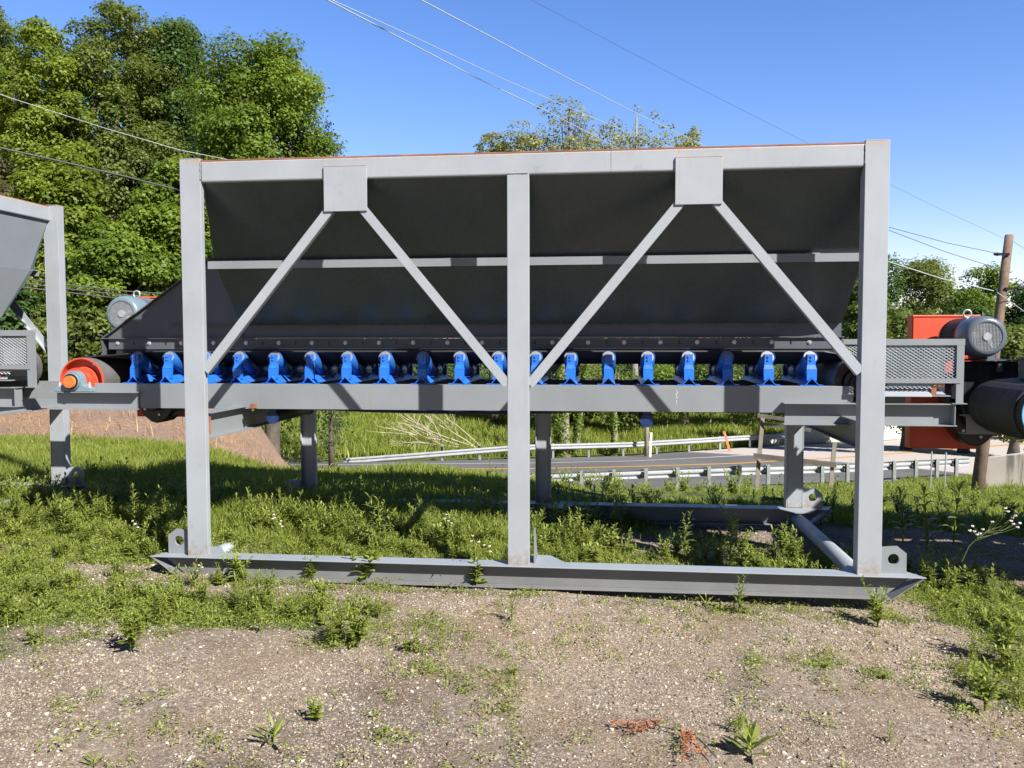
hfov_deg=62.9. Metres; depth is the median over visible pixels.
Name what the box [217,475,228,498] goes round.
weed
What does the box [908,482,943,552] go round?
weed
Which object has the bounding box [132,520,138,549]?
wildflower
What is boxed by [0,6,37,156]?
broadleaf tree
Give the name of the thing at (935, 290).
broadleaf tree
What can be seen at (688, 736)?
dry twig
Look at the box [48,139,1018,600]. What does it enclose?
belt feeder
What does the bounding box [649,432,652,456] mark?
marker post
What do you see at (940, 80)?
sky
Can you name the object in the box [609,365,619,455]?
ivy trunk
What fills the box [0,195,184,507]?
belt feeder
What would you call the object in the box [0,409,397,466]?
dry grass
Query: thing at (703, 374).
willow shrub
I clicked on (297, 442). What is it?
hillside woods
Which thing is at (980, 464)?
utility pole
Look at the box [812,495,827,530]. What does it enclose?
weed
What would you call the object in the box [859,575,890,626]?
weed
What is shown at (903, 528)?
weed
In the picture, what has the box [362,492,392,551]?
weed
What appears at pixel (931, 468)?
metal stake
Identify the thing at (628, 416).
willow shrub
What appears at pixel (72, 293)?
power line
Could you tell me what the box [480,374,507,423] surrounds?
willow shrub
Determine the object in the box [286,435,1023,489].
road
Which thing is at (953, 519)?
weed
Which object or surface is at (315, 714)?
weed
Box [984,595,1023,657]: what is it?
weed
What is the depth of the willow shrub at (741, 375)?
57.64 m
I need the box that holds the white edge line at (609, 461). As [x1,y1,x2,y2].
[338,438,996,464]
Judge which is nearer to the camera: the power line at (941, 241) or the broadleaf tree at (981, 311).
the power line at (941, 241)
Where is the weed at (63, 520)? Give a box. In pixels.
[56,498,73,537]
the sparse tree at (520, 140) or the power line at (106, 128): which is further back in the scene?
the sparse tree at (520, 140)
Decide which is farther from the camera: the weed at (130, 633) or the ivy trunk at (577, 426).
the ivy trunk at (577, 426)
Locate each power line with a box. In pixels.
[0,94,222,158]
[0,147,179,190]
[22,287,116,298]
[25,283,149,296]
[27,279,160,293]
[327,0,618,148]
[332,0,662,146]
[421,0,703,145]
[532,0,1004,238]
[888,261,993,290]
[889,227,997,253]
[889,230,1001,269]
[997,292,1023,311]
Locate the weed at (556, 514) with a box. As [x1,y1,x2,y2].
[548,495,572,528]
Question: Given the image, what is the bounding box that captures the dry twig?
[610,718,716,761]
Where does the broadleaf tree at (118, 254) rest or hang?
on the ground at (536, 712)
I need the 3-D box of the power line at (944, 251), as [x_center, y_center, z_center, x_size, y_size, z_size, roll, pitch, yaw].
[8.500,-3.598,19.281,9.065,1.612,0.197,-2,3,-28]
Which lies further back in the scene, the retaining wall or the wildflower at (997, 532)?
the retaining wall
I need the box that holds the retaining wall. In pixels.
[985,453,1023,488]
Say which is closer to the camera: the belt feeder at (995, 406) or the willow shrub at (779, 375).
the belt feeder at (995, 406)
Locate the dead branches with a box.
[371,413,478,448]
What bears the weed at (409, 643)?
on the ground at (536, 712)
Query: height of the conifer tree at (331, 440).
15.105 m
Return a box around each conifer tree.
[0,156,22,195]
[316,115,349,468]
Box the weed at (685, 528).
[679,510,695,551]
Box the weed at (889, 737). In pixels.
[884,722,893,742]
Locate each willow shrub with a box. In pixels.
[447,367,484,378]
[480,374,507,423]
[530,372,557,428]
[569,364,608,427]
[593,365,660,433]
[652,364,690,427]
[694,364,740,427]
[730,366,782,425]
[769,364,783,416]
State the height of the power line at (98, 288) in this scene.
0.430 m
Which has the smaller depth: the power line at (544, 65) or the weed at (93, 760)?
the weed at (93, 760)
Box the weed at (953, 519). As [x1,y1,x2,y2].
[937,480,971,544]
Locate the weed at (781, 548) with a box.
[771,515,794,558]
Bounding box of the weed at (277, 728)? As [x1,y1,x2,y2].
[245,711,295,745]
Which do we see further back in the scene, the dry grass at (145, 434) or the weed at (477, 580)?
the dry grass at (145, 434)
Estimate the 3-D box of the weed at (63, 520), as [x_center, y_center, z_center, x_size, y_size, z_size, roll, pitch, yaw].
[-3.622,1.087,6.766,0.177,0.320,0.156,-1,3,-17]
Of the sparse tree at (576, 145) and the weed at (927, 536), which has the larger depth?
the sparse tree at (576, 145)
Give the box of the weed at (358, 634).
[341,597,370,647]
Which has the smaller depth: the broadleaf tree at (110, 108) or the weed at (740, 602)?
the weed at (740, 602)
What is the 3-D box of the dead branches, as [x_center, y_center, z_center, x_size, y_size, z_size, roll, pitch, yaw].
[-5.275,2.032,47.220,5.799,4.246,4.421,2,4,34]
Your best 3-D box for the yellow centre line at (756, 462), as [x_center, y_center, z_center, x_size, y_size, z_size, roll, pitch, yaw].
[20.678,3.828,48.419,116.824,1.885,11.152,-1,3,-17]
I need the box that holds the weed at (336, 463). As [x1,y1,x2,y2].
[330,445,344,468]
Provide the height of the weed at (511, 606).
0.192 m
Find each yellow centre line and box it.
[462,444,1006,468]
[551,443,1023,468]
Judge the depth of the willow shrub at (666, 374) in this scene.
55.70 m
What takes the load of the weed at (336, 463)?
on the ground at (536, 712)
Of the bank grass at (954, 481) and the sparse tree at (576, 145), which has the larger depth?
the sparse tree at (576, 145)
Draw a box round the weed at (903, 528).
[888,486,918,541]
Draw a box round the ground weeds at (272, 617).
[0,495,1023,767]
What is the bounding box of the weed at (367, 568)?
[348,547,384,579]
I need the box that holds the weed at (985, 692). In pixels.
[968,657,1007,711]
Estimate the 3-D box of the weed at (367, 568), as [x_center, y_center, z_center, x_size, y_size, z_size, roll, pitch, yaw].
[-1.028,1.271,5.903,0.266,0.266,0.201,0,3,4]
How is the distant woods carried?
on the ground at (536, 712)
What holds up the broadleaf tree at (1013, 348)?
on the ground at (536, 712)
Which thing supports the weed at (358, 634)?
on the ground at (536, 712)
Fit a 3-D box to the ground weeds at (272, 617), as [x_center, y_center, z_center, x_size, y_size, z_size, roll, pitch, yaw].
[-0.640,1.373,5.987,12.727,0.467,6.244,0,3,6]
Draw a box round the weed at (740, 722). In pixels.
[731,706,745,733]
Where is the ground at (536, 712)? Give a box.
[0,364,1023,767]
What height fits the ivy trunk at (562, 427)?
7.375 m
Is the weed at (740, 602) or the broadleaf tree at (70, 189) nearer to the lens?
the weed at (740, 602)
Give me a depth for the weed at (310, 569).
5.92 m
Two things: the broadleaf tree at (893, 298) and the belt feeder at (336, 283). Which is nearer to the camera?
the belt feeder at (336, 283)
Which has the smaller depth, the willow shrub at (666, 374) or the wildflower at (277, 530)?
the wildflower at (277, 530)
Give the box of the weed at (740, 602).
[729,574,748,612]
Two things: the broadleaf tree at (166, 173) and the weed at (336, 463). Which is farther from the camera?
the broadleaf tree at (166, 173)
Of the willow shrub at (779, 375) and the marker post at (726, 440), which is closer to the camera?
the marker post at (726, 440)
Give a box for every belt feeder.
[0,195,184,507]
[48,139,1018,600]
[959,356,1023,449]
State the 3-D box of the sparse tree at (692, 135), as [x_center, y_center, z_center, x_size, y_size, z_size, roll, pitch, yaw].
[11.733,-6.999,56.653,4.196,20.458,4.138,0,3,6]
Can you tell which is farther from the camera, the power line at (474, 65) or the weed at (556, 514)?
the power line at (474, 65)
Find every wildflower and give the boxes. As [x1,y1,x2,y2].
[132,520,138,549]
[271,514,282,551]
[470,535,491,578]
[961,507,1020,561]
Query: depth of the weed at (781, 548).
6.74 m
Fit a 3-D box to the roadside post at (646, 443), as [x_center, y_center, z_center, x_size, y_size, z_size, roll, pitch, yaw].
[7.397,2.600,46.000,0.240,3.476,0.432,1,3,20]
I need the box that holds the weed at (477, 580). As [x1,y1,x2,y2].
[467,557,487,583]
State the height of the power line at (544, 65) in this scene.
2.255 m
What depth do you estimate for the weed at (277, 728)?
3.50 m
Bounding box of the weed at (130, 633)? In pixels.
[113,600,150,651]
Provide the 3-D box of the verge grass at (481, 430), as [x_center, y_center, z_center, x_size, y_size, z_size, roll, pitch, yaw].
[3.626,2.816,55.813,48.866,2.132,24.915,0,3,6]
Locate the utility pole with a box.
[971,234,1021,493]
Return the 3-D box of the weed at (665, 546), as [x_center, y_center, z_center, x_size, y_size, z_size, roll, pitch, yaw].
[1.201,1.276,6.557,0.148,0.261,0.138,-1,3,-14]
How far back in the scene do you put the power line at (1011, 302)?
21.53 m
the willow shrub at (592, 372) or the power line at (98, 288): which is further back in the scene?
the willow shrub at (592, 372)
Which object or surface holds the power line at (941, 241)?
attached to the utility pole
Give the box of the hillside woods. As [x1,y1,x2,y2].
[2,52,379,457]
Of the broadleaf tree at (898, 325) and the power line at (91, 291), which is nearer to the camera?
the power line at (91, 291)
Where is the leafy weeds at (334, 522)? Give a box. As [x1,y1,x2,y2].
[0,456,1023,700]
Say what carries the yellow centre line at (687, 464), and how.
on the road
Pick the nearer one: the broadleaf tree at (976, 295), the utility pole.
the utility pole
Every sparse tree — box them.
[473,131,511,424]
[482,119,546,151]
[515,94,613,424]
[579,104,692,429]
[672,125,704,427]
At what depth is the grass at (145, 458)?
8.46 m
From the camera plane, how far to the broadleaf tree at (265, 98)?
25.54 m
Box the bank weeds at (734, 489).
[491,464,1023,509]
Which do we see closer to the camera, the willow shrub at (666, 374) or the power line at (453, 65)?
the power line at (453, 65)
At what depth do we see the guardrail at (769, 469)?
28.45 m
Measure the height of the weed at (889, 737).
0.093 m
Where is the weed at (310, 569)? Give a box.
[303,550,321,578]
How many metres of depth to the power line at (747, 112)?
19.57 m
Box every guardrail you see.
[343,433,784,461]
[530,458,969,488]
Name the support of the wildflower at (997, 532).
on the ground at (536, 712)
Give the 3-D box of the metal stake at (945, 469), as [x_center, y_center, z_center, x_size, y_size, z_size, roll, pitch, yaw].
[12.407,2.600,24.000,0.044,1.283,0.135,3,4,43]
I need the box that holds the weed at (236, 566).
[221,552,252,581]
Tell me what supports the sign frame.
on the ground at (536, 712)
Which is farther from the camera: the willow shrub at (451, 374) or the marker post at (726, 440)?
the willow shrub at (451, 374)
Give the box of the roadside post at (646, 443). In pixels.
[644,427,648,455]
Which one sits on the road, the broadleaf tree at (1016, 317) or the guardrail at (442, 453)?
the guardrail at (442, 453)
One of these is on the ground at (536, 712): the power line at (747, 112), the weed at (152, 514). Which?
the weed at (152, 514)
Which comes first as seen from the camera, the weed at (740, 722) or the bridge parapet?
the weed at (740, 722)
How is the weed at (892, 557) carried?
on the ground at (536, 712)
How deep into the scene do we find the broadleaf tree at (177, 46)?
31.34 m
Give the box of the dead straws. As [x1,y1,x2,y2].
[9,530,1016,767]
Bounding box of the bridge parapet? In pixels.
[763,426,900,445]
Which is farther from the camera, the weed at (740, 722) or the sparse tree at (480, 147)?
the sparse tree at (480, 147)
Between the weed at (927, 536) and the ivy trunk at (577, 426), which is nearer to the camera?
the weed at (927, 536)
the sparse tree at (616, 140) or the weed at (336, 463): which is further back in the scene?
the sparse tree at (616, 140)
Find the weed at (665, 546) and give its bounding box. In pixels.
[657,532,676,560]
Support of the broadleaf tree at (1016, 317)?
on the ground at (536, 712)
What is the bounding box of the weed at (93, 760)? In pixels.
[77,750,104,766]
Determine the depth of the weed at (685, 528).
6.83 m
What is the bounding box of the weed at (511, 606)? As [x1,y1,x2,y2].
[503,592,517,620]
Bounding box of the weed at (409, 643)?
[397,635,415,650]
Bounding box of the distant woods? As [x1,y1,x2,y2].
[353,285,1018,379]
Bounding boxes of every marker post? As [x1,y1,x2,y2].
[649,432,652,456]
[723,431,730,451]
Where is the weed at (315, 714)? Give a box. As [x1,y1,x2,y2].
[305,695,324,721]
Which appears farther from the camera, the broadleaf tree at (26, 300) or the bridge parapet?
the bridge parapet
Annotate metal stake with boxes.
[929,451,932,488]
[944,452,946,487]
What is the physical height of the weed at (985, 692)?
0.288 m
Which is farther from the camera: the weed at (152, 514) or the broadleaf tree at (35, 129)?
the broadleaf tree at (35, 129)
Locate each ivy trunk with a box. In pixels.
[551,364,596,457]
[571,364,590,455]
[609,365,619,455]
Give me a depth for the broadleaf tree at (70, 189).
22.21 m
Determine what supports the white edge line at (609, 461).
on the road
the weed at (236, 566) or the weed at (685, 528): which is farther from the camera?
the weed at (685, 528)
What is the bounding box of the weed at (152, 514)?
[144,493,158,524]
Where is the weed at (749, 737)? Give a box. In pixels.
[723,719,774,757]
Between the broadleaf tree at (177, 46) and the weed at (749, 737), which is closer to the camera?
the weed at (749, 737)
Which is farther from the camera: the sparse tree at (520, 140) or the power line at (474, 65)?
the sparse tree at (520, 140)
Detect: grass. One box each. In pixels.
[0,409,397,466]
[0,430,1023,612]
[37,438,1023,515]
[263,410,784,458]
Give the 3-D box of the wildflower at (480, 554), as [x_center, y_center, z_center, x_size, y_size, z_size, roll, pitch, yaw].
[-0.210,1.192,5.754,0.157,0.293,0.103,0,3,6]
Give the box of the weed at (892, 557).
[891,530,894,563]
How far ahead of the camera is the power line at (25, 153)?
14.82 m
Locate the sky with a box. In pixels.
[0,0,1023,338]
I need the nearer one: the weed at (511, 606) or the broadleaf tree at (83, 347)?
the weed at (511, 606)
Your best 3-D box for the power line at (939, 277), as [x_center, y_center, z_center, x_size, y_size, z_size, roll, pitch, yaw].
[8.154,-2.811,18.637,9.321,1.225,0.228,-2,4,-33]
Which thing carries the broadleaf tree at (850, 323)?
on the ground at (536, 712)
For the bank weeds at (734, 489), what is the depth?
13.06 m
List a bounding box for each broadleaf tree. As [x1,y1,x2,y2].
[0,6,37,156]
[0,15,114,221]
[0,282,46,370]
[6,145,110,380]
[15,302,112,370]
[37,0,190,221]
[42,202,181,340]
[107,12,216,210]
[114,154,213,294]
[164,25,347,455]
[838,252,907,337]
[839,278,893,431]
[886,305,941,449]
[888,255,960,314]
[938,303,1012,453]
[939,261,1019,327]
[993,324,1023,453]
[1004,278,1023,326]
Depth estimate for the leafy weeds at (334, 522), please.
6.73 m
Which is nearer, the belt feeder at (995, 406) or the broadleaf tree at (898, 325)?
the belt feeder at (995, 406)
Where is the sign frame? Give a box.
[753,414,836,489]
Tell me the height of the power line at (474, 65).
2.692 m
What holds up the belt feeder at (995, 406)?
on the ground at (536, 712)

